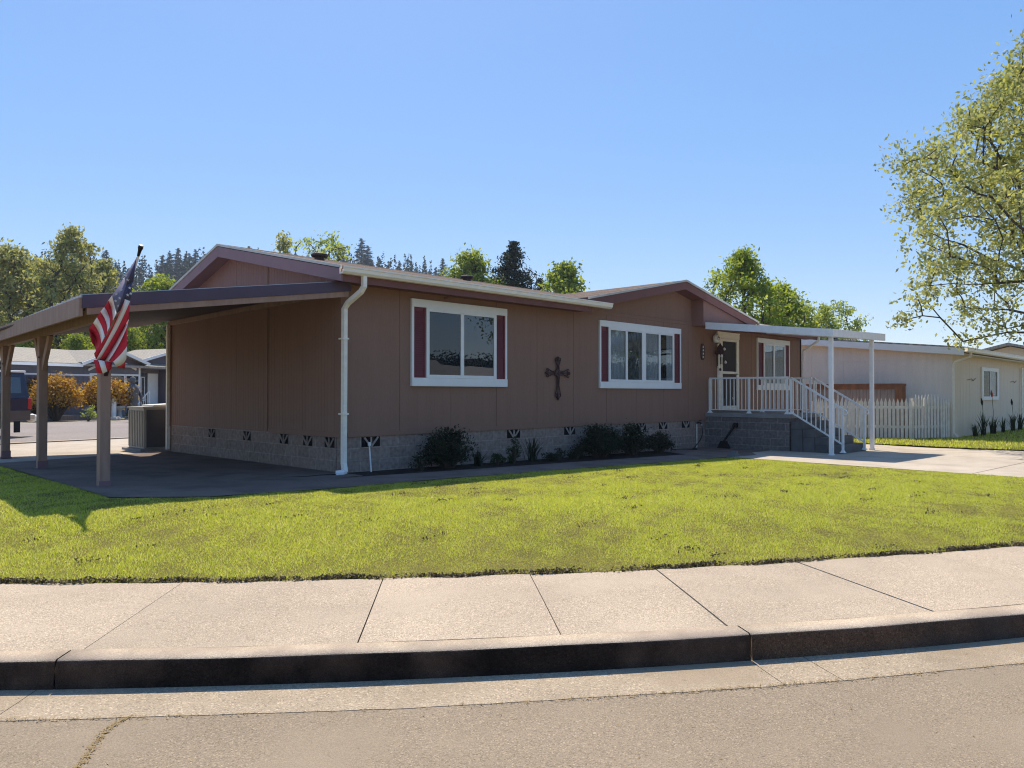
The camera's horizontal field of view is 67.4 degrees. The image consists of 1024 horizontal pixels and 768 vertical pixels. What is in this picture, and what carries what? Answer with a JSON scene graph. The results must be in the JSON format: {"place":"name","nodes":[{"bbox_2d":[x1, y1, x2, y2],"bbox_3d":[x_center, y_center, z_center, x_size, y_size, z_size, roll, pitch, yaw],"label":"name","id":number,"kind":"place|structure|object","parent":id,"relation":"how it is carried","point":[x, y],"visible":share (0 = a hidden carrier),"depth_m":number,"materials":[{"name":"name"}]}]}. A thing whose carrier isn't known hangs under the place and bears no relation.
{"place":"outdoors","nodes":[
{"label":"outdoors","id":0,"kind":"place"},
{"bbox_2d":[10,420,127,443],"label":"street","id":1,"kind":"structure","parent":0,"point":[68,431],"depth_m":26.08,"materials":[{"name":"grey asphalt"}]},
{"bbox_2d":[0,370,35,432],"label":"suv","id":2,"kind":"object","parent":1,"relation":"on","point":[21,404],"visible":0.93,"depth_m":22.56,"materials":[{"name":"blue paint"}]},
{"bbox_2d":[10,437,127,443],"bbox_3d":[-12.558,1.596,20.448,0.260,0.260,89.992,0,-1,24],"label":"street edge","id":3,"kind":"object","parent":1,"relation":"on","point":[66,440],"visible":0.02,"depth_m":20.99,"materials":[{"name":"concrete"}]},
{"bbox_2d":[0,439,160,462],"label":"driveway","id":4,"kind":"structure","parent":0,"point":[55,450],"depth_m":17.56,"materials":[{"name":"concrete"}]},
{"bbox_2d":[122,406,169,452],"bbox_3d":[-8.441,1.051,18.044,1.150,1.050,0.970,-1,-1,44],"label":"heat pump","id":5,"kind":"object","parent":4,"relation":"on","point":[147,429],"visible":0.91,"depth_m":17.67,"materials":[{"name":"beige metal"}]},
{"bbox_2d":[142,403,165,406],"bbox_3d":[-8.233,0.490,18.087,0.700,0.067,0.670,-1,-1,44],"label":"lid board","id":6,"kind":"object","parent":5,"relation":"on","point":[157,405],"visible":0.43,"depth_m":17.79,"materials":[{"name":"white plastic"}]},
{"bbox_2d":[0,664,1023,767],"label":"road","id":7,"kind":"structure","parent":0,"point":[791,726],"depth_m":3.62,"materials":[{"name":"grey asphalt"}]},
{"bbox_2d":[0,637,1023,720],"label":"gutter pan","id":8,"kind":"object","parent":7,"relation":"on","point":[65,704],"visible":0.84,"depth_m":4.17,"materials":[{"name":"concrete"}]},
{"bbox_2d":[1,653,1023,767],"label":"dry straw","id":9,"kind":"object","parent":7,"relation":"on","point":[116,723],"visible":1,"depth_m":3.83,"materials":[{"name":"brown plant"}]},
{"bbox_2d":[0,546,1023,650],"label":"sidewalk","id":10,"kind":"structure","parent":0,"point":[51,616],"depth_m":5.32,"materials":[{"name":"concrete"}]},
{"bbox_2d":[0,604,1023,694],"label":"kerb","id":11,"kind":"structure","parent":0,"point":[35,670],"depth_m":4.40,"materials":[{"name":"concrete"}]},
{"bbox_2d":[0,417,1023,713],"bbox_3d":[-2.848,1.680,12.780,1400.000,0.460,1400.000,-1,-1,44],"label":"ground","id":12,"kind":"structure","parent":0,"point":[460,477],"depth_m":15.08,"materials":[{"name":"plant"}]},
{"bbox_2d":[27,376,36,414],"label":"orange shrub","id":13,"kind":"object","parent":12,"relation":"on","point":[29,391],"visible":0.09,"depth_m":37.62,"materials":[{"name":"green plant"}]},
{"bbox_2d":[12,317,55,348],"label":"cottonwood tree","id":14,"kind":"object","parent":12,"relation":"on","point":[28,344],"visible":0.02,"depth_m":51.95,"materials":[{"name":"green plant"}]},
{"bbox_2d":[0,237,69,348],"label":"cottonwood tree","id":15,"kind":"object","parent":12,"relation":"on","point":[17,263],"visible":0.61,"depth_m":56.77,"materials":[{"name":"green plant"}]},
{"bbox_2d":[1,255,79,348],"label":"cottonwood tree","id":16,"kind":"object","parent":12,"relation":"on","point":[43,281],"visible":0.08,"depth_m":65.11,"materials":[{"name":"green plant"}]},
{"bbox_2d":[10,415,86,421],"bbox_3d":[-22.924,1.607,34.517,0.220,0.250,8.200,0,-1,24],"label":"timber edging","id":17,"kind":"object","parent":12,"relation":"on","point":[71,417],"visible":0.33,"depth_m":37.36,"materials":[{"name":"brown wood"}]},
{"bbox_2d":[28,370,88,420],"bbox_3d":[-21.601,0.552,36.499,2.513,2.452,2.866,-1,-1,44],"label":"orange shrub","id":18,"kind":"object","parent":12,"relation":"on","point":[63,393],"visible":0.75,"depth_m":36.26,"materials":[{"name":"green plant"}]},
{"bbox_2d":[29,222,108,349],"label":"cottonwood tree","id":19,"kind":"object","parent":12,"relation":"on","point":[73,273],"visible":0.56,"depth_m":59.53,"materials":[{"name":"green plant"}]},
{"bbox_2d":[58,332,94,349],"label":"cottonwood tree","id":20,"kind":"object","parent":12,"relation":"on","point":[77,341],"visible":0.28,"depth_m":53.66,"materials":[{"name":"green plant"}]},
{"bbox_2d":[0,347,165,417],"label":"manufactured house","id":21,"kind":"structure","parent":12,"relation":"on","point":[79,365],"depth_m":42.72,"materials":[{"name":"grey"}]},
{"bbox_2d":[89,373,96,388],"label":"window","id":22,"kind":"structure","parent":21,"relation":"in","point":[95,374],"depth_m":41.51,"materials":[{"name":"white plastic"}]},
{"bbox_2d":[111,374,125,383],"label":"window","id":23,"kind":"structure","parent":21,"relation":"in","point":[120,376],"depth_m":42.94,"materials":[{"name":"white plastic"}]},
{"bbox_2d":[125,374,138,397],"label":"window","id":24,"kind":"structure","parent":21,"relation":"in","point":[127,376],"depth_m":43.77,"materials":[{"name":"white plastic"}]},
{"bbox_2d":[140,373,146,405],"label":"door","id":25,"kind":"structure","parent":21,"relation":"in","point":[141,374],"depth_m":45.76,"materials":[{"name":"blue paint"}]},
{"bbox_2d":[147,373,157,403],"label":"storm door","id":26,"kind":"structure","parent":21,"relation":"in","point":[152,379],"depth_m":46.40,"materials":[{"name":"white plastic"}]},
{"bbox_2d":[80,405,96,420],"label":"yard plant","id":27,"kind":"object","parent":12,"relation":"on","point":[91,414],"visible":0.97,"depth_m":35.98,"materials":[{"name":"green plant"}]},
{"bbox_2d":[61,255,140,349],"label":"cottonwood tree","id":28,"kind":"object","parent":12,"relation":"on","point":[104,265],"visible":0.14,"depth_m":63.66,"materials":[{"name":"green plant"}]},
{"bbox_2d":[74,376,140,410],"bbox_3d":[-20.532,0.613,38.998,2.487,2.394,3.895,-1,-1,44],"label":"orange shrub","id":29,"kind":"object","parent":12,"relation":"on","point":[119,394],"visible":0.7,"depth_m":38.57,"materials":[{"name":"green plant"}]},
{"bbox_2d":[111,399,124,417],"bbox_3d":[-19.960,1.211,38.840,0.560,1.050,0.794,0,-1,24],"label":"garden ornament","id":30,"kind":"object","parent":12,"relation":"on","point":[115,408],"visible":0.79,"depth_m":38.50,"materials":[{"name":"white plastic"}]},
{"bbox_2d":[111,416,127,419],"bbox_3d":[-19.151,1.649,38.339,0.982,0.220,2.362,0,-1,24],"label":"rock pile","id":31,"kind":"object","parent":12,"relation":"on","point":[115,418],"visible":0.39,"depth_m":37.35,"materials":[{"name":"stone"}]},
{"bbox_2d":[125,377,142,413],"bbox_3d":[-19.481,0.680,39.566,0.790,2.130,0.762,0,-1,-23],"label":"garden statue","id":32,"kind":"object","parent":12,"relation":"on","point":[133,401],"visible":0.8,"depth_m":39.43,"materials":[{"name":"stone"}]},
{"bbox_2d":[127,327,153,369],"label":"cottonwood tree","id":33,"kind":"object","parent":12,"relation":"on","point":[133,341],"visible":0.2,"depth_m":52.88,"materials":[{"name":"green plant"}]},
{"bbox_2d":[131,273,175,369],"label":"cottonwood tree","id":34,"kind":"object","parent":12,"relation":"on","point":[157,335],"visible":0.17,"depth_m":57.19,"materials":[{"name":"green plant"}]},
{"bbox_2d":[0,451,361,496],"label":"carport slab","id":35,"kind":"structure","parent":12,"relation":"on","point":[165,474],"depth_m":12.13,"materials":[{"name":"concrete"}]},
{"bbox_2d":[0,281,350,486],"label":"carport","id":36,"kind":"object","parent":35,"relation":"on","point":[76,314],"visible":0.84,"depth_m":11.91,"materials":[{"name":"beige wood"}]},
{"bbox_2d":[89,244,142,375],"bbox_3d":[-5.277,-0.910,9.977,1.389,1.695,0.468,-1,-1,44],"label":"flag","id":37,"kind":"object","parent":36,"relation":"attached to","point":[112,347],"visible":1,"depth_m":9.71,"materials":[{"name":"multicoloured fabric"}]},
{"bbox_2d":[295,470,346,476],"bbox_3d":[-3.105,1.438,12.227,1.081,0.095,0.163,1,-1,-37],"label":"splash fitting","id":38,"kind":"object","parent":35,"relation":"on","point":[340,472],"visible":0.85,"depth_m":12.39,"materials":[{"name":"white plastic"}]},
{"bbox_2d":[271,230,294,253],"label":"birch tree","id":39,"kind":"object","parent":12,"relation":"on","point":[283,245],"visible":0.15,"depth_m":62.11,"materials":[{"name":"green plant"}]},
{"bbox_2d":[289,229,356,260],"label":"birch tree","id":40,"kind":"object","parent":12,"relation":"on","point":[339,246],"visible":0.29,"depth_m":60.26,"materials":[{"name":"green plant"}]},
{"bbox_2d":[437,242,509,284],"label":"maple tree","id":41,"kind":"object","parent":12,"relation":"on","point":[472,264],"visible":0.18,"depth_m":59.91,"materials":[{"name":"green plant"}]},
{"bbox_2d":[165,244,819,472],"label":"manufactured house","id":42,"kind":"structure","parent":12,"relation":"on","point":[391,365],"depth_m":15.45,"materials":[{"name":"brown wood"}]},
{"bbox_2d":[410,298,507,386],"bbox_3d":[-0.959,-0.743,14.726,0.065,1.585,2.460,-1,-1,44],"label":"window","id":43,"kind":"structure","parent":42,"relation":"in","point":[448,341],"depth_m":14.62,"materials":[{"name":"white plastic"}]},
{"bbox_2d":[545,357,570,399],"bbox_3d":[1.005,-0.120,16.770,0.080,0.960,0.840,-1,-1,44],"label":"wall cross","id":44,"kind":"object","parent":42,"relation":"attached to","point":[558,373],"depth_m":16.76,"materials":[{"name":"metal"}]},
{"bbox_2d":[598,320,681,388],"bbox_3d":[3.256,-0.681,19.114,0.065,1.590,3.530,-1,-1,44],"label":"window","id":45,"kind":"structure","parent":42,"relation":"in","point":[630,355],"depth_m":18.98,"materials":[{"name":"white plastic"}]},
{"bbox_2d":[671,424,702,449],"bbox_3d":[4.750,1.406,20.202,0.526,0.647,1.651,-1,-1,44],"label":"garden hose","id":46,"kind":"object","parent":42,"relation":"hanging from","point":[694,448],"visible":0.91,"depth_m":20.09,"materials":[{"name":"rubber"}]},
{"bbox_2d":[701,344,704,359],"bbox_3d":[5.285,-0.890,21.238,0.048,0.457,0.190,-1,-1,44],"label":"number plaque","id":47,"kind":"object","parent":42,"relation":"attached to","point":[702,351],"visible":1,"depth_m":21.22,"materials":[{"name":"metal"}]},
{"bbox_2d":[715,343,726,370],"bbox_3d":[5.865,-0.768,21.657,0.311,0.798,0.310,-1,-1,44],"label":"wind chime","id":48,"kind":"object","parent":42,"relation":"hanging from","point":[720,349],"visible":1,"depth_m":21.59,"materials":[{"name":"metal"}]},
{"bbox_2d":[716,331,739,408],"bbox_3d":[6.301,-0.372,22.232,0.131,2.240,1.290,-1,-1,44],"label":"door","id":49,"kind":"structure","parent":42,"relation":"in","point":[730,341],"depth_m":22.26,"materials":[{"name":"paint"}]},
{"bbox_2d":[756,338,789,389],"bbox_3d":[8.314,-0.610,24.378,0.065,1.610,2.290,-1,-1,44],"label":"window","id":50,"kind":"structure","parent":42,"relation":"in","point":[772,355],"depth_m":24.31,"materials":[{"name":"white plastic"}]},
{"bbox_2d":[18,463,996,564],"bbox_3d":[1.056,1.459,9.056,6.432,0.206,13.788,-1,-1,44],"label":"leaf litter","id":51,"kind":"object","parent":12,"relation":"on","point":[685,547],"visible":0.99,"depth_m":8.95,"materials":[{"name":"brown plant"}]},
{"bbox_2d":[0,540,1023,584],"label":"edge litter","id":52,"kind":"object","parent":12,"relation":"on","point":[541,570],"visible":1,"depth_m":6.11,"materials":[{"name":"brown plant"}]},
{"bbox_2d":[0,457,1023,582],"bbox_3d":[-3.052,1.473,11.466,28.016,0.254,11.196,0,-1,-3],"label":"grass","id":53,"kind":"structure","parent":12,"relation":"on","point":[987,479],"depth_m":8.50,"materials":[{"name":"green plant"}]},
{"bbox_2d":[487,240,542,290],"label":"fir tree","id":54,"kind":"object","parent":12,"relation":"on","point":[513,257],"visible":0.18,"depth_m":59.77,"materials":[{"name":"green plant"}]},
{"bbox_2d":[533,278,545,290],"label":"fir tree","id":55,"kind":"object","parent":12,"relation":"on","point":[538,286],"visible":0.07,"depth_m":70.15,"materials":[{"name":"green plant"}]},
{"bbox_2d":[537,257,589,293],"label":"poplar tree","id":56,"kind":"object","parent":12,"relation":"on","point":[563,279],"visible":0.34,"depth_m":54.66,"materials":[{"name":"green plant"}]},
{"bbox_2d":[703,244,799,326],"bbox_3d":[10.516,-2.106,34.790,5.732,8.440,6.034,-1,-1,44],"label":"maple tree","id":57,"kind":"object","parent":12,"relation":"on","point":[744,273],"visible":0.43,"depth_m":34.56,"materials":[{"name":"green plant"}]},
{"bbox_2d":[705,376,868,453],"bbox_3d":[7.480,0.913,20.764,3.868,2.192,2.130,-1,-1,44],"label":"entry porch","id":58,"kind":"object","parent":12,"relation":"on","point":[792,430],"visible":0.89,"depth_m":20.13,"materials":[{"name":"grey concrete"}]},
{"bbox_2d":[753,276,824,327],"bbox_3d":[13.492,-1.522,37.254,4.366,7.298,5.084,-1,-1,44],"label":"maple tree","id":59,"kind":"object","parent":12,"relation":"on","point":[809,324],"visible":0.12,"depth_m":36.66,"materials":[{"name":"green plant"}]},
{"bbox_2d":[788,300,873,340],"bbox_3d":[15.127,-1.085,38.690,5.365,6.448,5.071,0,-1,-18],"label":"tree","id":60,"kind":"object","parent":12,"relation":"on","point":[824,314],"visible":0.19,"depth_m":37.55,"materials":[{"name":"green plant"}]},
{"bbox_2d":[812,394,949,438],"bbox_3d":[12.836,1.165,26.497,4.588,1.632,1.095,0,-1,8],"label":"picket fence","id":61,"kind":"object","parent":12,"relation":"on","point":[944,408],"visible":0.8,"depth_m":26.24,"materials":[{"name":"white paint"}]},
{"bbox_2d":[801,337,1023,437],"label":"manufactured house","id":62,"kind":"structure","parent":12,"relation":"on","point":[965,381],"depth_m":28.54,"materials":[{"name":"beige"}]},
{"bbox_2d":[980,367,998,399],"bbox_3d":[18.991,-0.004,30.511,0.058,1.270,2.700,-1,-1,44],"label":"window","id":63,"kind":"structure","parent":62,"relation":"in","point":[989,376],"depth_m":30.47,"materials":[{"name":"white plastic"}]},
{"bbox_2d":[873,9,1023,350],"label":"maple tree","id":64,"kind":"object","parent":12,"relation":"on","point":[1007,87],"visible":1,"depth_m":21.77,"materials":[{"name":"green plant"}]},
{"bbox_2d":[0,0,1023,348],"label":"sky","id":65,"kind":"structure","parent":0,"point":[642,142],"materials":[{"name":"blue"}]},
{"bbox_2d":[348,451,683,475],"bbox_3d":[0.818,1.584,15.673,1.280,0.132,9.550,-1,-1,44],"label":"flower bed","id":66,"kind":"object","parent":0,"point":[508,464],"visible":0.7,"depth_m":14.96,"materials":[{"name":"soil"}]},
{"bbox_2d":[368,442,371,471],"bbox_3d":[-2.414,1.294,13.076,0.081,0.602,0.049,0,-1,1],"label":"capped pipe","id":67,"kind":"object","parent":66,"relation":"on","point":[369,444],"visible":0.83,"depth_m":13.06,"materials":[{"name":"white plastic"}]},
{"bbox_2d":[408,451,436,470],"bbox_3d":[-1.604,1.372,13.470,0.489,0.395,0.575,-1,-1,44],"label":"bed plant","id":68,"kind":"object","parent":66,"relation":"on","point":[420,465],"visible":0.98,"depth_m":13.45,"materials":[{"name":"green plant"}]},
{"bbox_2d":[416,424,478,468],"bbox_3d":[-1.147,1.177,13.957,0.942,0.900,1.322,-1,-1,44],"label":"dark shrub","id":69,"kind":"object","parent":66,"relation":"on","point":[450,455],"visible":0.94,"depth_m":13.81,"materials":[{"name":"green plant"}]},
{"bbox_2d":[471,447,486,465],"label":"bed plant","id":70,"kind":"object","parent":66,"relation":"on","point":[478,459],"visible":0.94,"depth_m":14.52,"materials":[{"name":"green plant"}]},
{"bbox_2d":[488,453,506,464],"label":"bed plant","id":71,"kind":"object","parent":66,"relation":"on","point":[498,458],"visible":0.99,"depth_m":14.75,"materials":[{"name":"green plant"}]},
{"bbox_2d":[505,435,521,463],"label":"bed plant","id":72,"kind":"object","parent":66,"relation":"on","point":[513,457],"visible":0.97,"depth_m":15.14,"materials":[{"name":"green plant"}]},
{"bbox_2d":[519,437,541,461],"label":"bed plant","id":73,"kind":"object","parent":66,"relation":"on","point":[532,456],"visible":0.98,"depth_m":15.62,"materials":[{"name":"green plant"}]},
{"bbox_2d":[541,448,573,460],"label":"bed plant","id":74,"kind":"object","parent":66,"relation":"on","point":[556,456],"visible":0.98,"depth_m":16.02,"materials":[{"name":"green plant"}]},
{"bbox_2d":[568,446,586,458],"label":"bed plant","id":75,"kind":"object","parent":66,"relation":"on","point":[577,453],"visible":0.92,"depth_m":16.54,"materials":[{"name":"green plant"}]},
{"bbox_2d":[568,423,627,457],"bbox_3d":[1.982,1.290,17.098,1.089,0.880,1.697,-1,-1,44],"label":"dark shrub","id":76,"kind":"object","parent":66,"relation":"on","point":[601,445],"visible":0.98,"depth_m":16.91,"materials":[{"name":"green plant"}]},
{"bbox_2d":[612,418,656,454],"bbox_3d":[2.780,1.264,17.950,0.988,0.952,1.484,-1,-1,44],"label":"flowering shrub","id":77,"kind":"object","parent":66,"relation":"on","point":[633,446],"visible":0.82,"depth_m":17.82,"materials":[{"name":"green plant"}]},
{"bbox_2d":[644,430,677,452],"bbox_3d":[3.538,1.432,18.744,0.765,0.669,1.164,-1,-1,44],"label":"dark shrub","id":78,"kind":"object","parent":66,"relation":"on","point":[661,442],"visible":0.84,"depth_m":18.66,"materials":[{"name":"green plant"}]},
{"bbox_2d":[319,447,766,487],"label":"garden path","id":79,"kind":"structure","parent":0,"point":[706,452],"depth_m":14.04,"materials":[{"name":"concrete"}]},
{"bbox_2d":[717,423,737,448],"bbox_3d":[5.811,1.397,20.715,0.500,0.695,0.276,-1,-1,44],"label":"leaning tool","id":80,"kind":"object","parent":79,"relation":"on","point":[724,443],"visible":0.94,"depth_m":20.67,"materials":[{"name":"black paint"}]},
{"bbox_2d":[727,451,738,456],"bbox_3d":[5.068,1.611,17.672,0.198,0.130,0.256,-1,-1,44],"label":"edging wedge","id":81,"kind":"object","parent":79,"relation":"on","point":[733,453],"visible":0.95,"depth_m":17.64,"materials":[{"name":"concrete"}]},
{"bbox_2d":[737,444,1023,473],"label":"driveway","id":82,"kind":"structure","parent":0,"point":[969,461],"depth_m":17.49,"materials":[{"name":"concrete"}]},
{"bbox_2d":[705,322,884,454],"bbox_3d":[7.630,0.036,20.614,3.367,3.524,3.619,-1,-1,44],"label":"porch awning","id":83,"kind":"object","parent":82,"relation":"on","point":[831,334],"visible":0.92,"depth_m":19.21,"materials":[{"name":"white paint"}]},
{"bbox_2d":[853,427,1023,449],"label":"lawn","id":84,"kind":"structure","parent":0,"point":[977,445],"depth_m":24.93,"materials":[{"name":"plant"}]},
{"bbox_2d":[806,383,905,437],"bbox_3d":[12.380,0.947,27.739,3.250,1.900,0.740,-1,-1,44],"label":"wooden fence","id":85,"kind":"object","parent":84,"relation":"on","point":[894,391],"visible":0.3,"depth_m":27.08,"materials":[{"name":"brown wood"}]},
{"bbox_2d":[970,423,987,436],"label":"iris plant","id":86,"kind":"object","parent":84,"relation":"on","point":[974,430],"visible":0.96,"depth_m":27.39,"materials":[{"name":"green plant"}]},
{"bbox_2d":[973,398,990,435],"bbox_3d":[17.294,1.206,28.205,0.669,1.374,0.553,0,-1,-2],"label":"iris plant","id":87,"kind":"object","parent":84,"relation":"on","point":[983,429],"visible":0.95,"depth_m":28.19,"materials":[{"name":"green plant"}]},
{"bbox_2d":[988,390,999,433],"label":"iris plant","id":88,"kind":"object","parent":84,"relation":"on","point":[993,427],"visible":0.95,"depth_m":29.27,"materials":[{"name":"green plant"}]},
{"bbox_2d":[998,417,1006,431],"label":"iris plant","id":89,"kind":"object","parent":84,"relation":"on","point":[1003,425],"visible":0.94,"depth_m":30.49,"materials":[{"name":"green plant"}]},
{"bbox_2d":[1006,399,1017,430],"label":"iris plant","id":90,"kind":"object","parent":84,"relation":"on","point":[1012,422],"visible":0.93,"depth_m":31.70,"materials":[{"name":"green plant"}]},
{"bbox_2d":[1017,413,1023,429],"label":"iris plant","id":91,"kind":"object","parent":84,"relation":"on","point":[1020,425],"visible":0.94,"depth_m":32.72,"materials":[{"name":"green plant"}]},
{"bbox_2d":[974,463,1023,476],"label":"driveway","id":92,"kind":"structure","parent":0,"point":[1017,470],"depth_m":14.29,"materials":[{"name":"concrete"}]},
{"bbox_2d":[983,343,1023,360],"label":"manufactured house","id":93,"kind":"structure","parent":0,"point":[1012,348],"depth_m":46.30,"materials":[{"name":"beige"}]},
{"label":"wooded hill","id":94,"kind":"structure","parent":0,"visible":0},
{"bbox_2d":[102,250,117,291],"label":"fir tree","id":95,"kind":"object","parent":94,"relation":"on","point":[106,254],"visible":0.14,"depth_m":253.27,"materials":[{"name":"green plant"}]},
{"bbox_2d":[156,255,166,276],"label":"fir tree","id":96,"kind":"object","parent":94,"relation":"on","point":[160,263],"visible":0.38,"depth_m":257.06,"materials":[{"name":"green plant"}]},
{"bbox_2d":[165,253,174,268],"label":"fir tree","id":97,"kind":"object","parent":94,"relation":"on","point":[170,259],"visible":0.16,"depth_m":286.58,"materials":[{"name":"green plant"}]},
{"bbox_2d":[172,248,183,282],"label":"fir tree","id":98,"kind":"object","parent":94,"relation":"on","point":[176,258],"visible":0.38,"depth_m":267.25,"materials":[{"name":"green plant"}]},
{"bbox_2d":[175,253,191,281],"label":"fir tree","id":99,"kind":"object","parent":94,"relation":"on","point":[183,267],"visible":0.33,"depth_m":258.47,"materials":[{"name":"green plant"}]},
{"bbox_2d":[179,253,193,271],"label":"fir tree","id":100,"kind":"object","parent":94,"relation":"on","point":[190,256],"visible":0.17,"depth_m":263.29,"materials":[{"name":"green plant"}]},
{"bbox_2d":[190,249,199,263],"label":"fir tree","id":101,"kind":"object","parent":94,"relation":"on","point":[195,256],"visible":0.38,"depth_m":270.07,"materials":[{"name":"green plant"}]},
{"bbox_2d":[2,247,448,338],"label":"forest","id":102,"kind":"object","parent":94,"relation":"on","point":[140,271],"visible":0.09,"depth_m":237.97,"materials":[{"name":"green plant"}]},
{"bbox_2d":[353,238,366,263],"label":"fir tree","id":103,"kind":"object","parent":94,"relation":"on","point":[360,248],"visible":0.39,"depth_m":282.63,"materials":[{"name":"green plant"}]},
{"bbox_2d":[361,245,374,265],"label":"fir tree","id":104,"kind":"object","parent":94,"relation":"on","point":[366,254],"visible":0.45,"depth_m":276.76,"materials":[{"name":"green plant"}]},
{"bbox_2d":[437,258,447,275],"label":"fir tree","id":105,"kind":"object","parent":94,"relation":"on","point":[442,265],"visible":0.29,"depth_m":282.39,"materials":[{"name":"green plant"}]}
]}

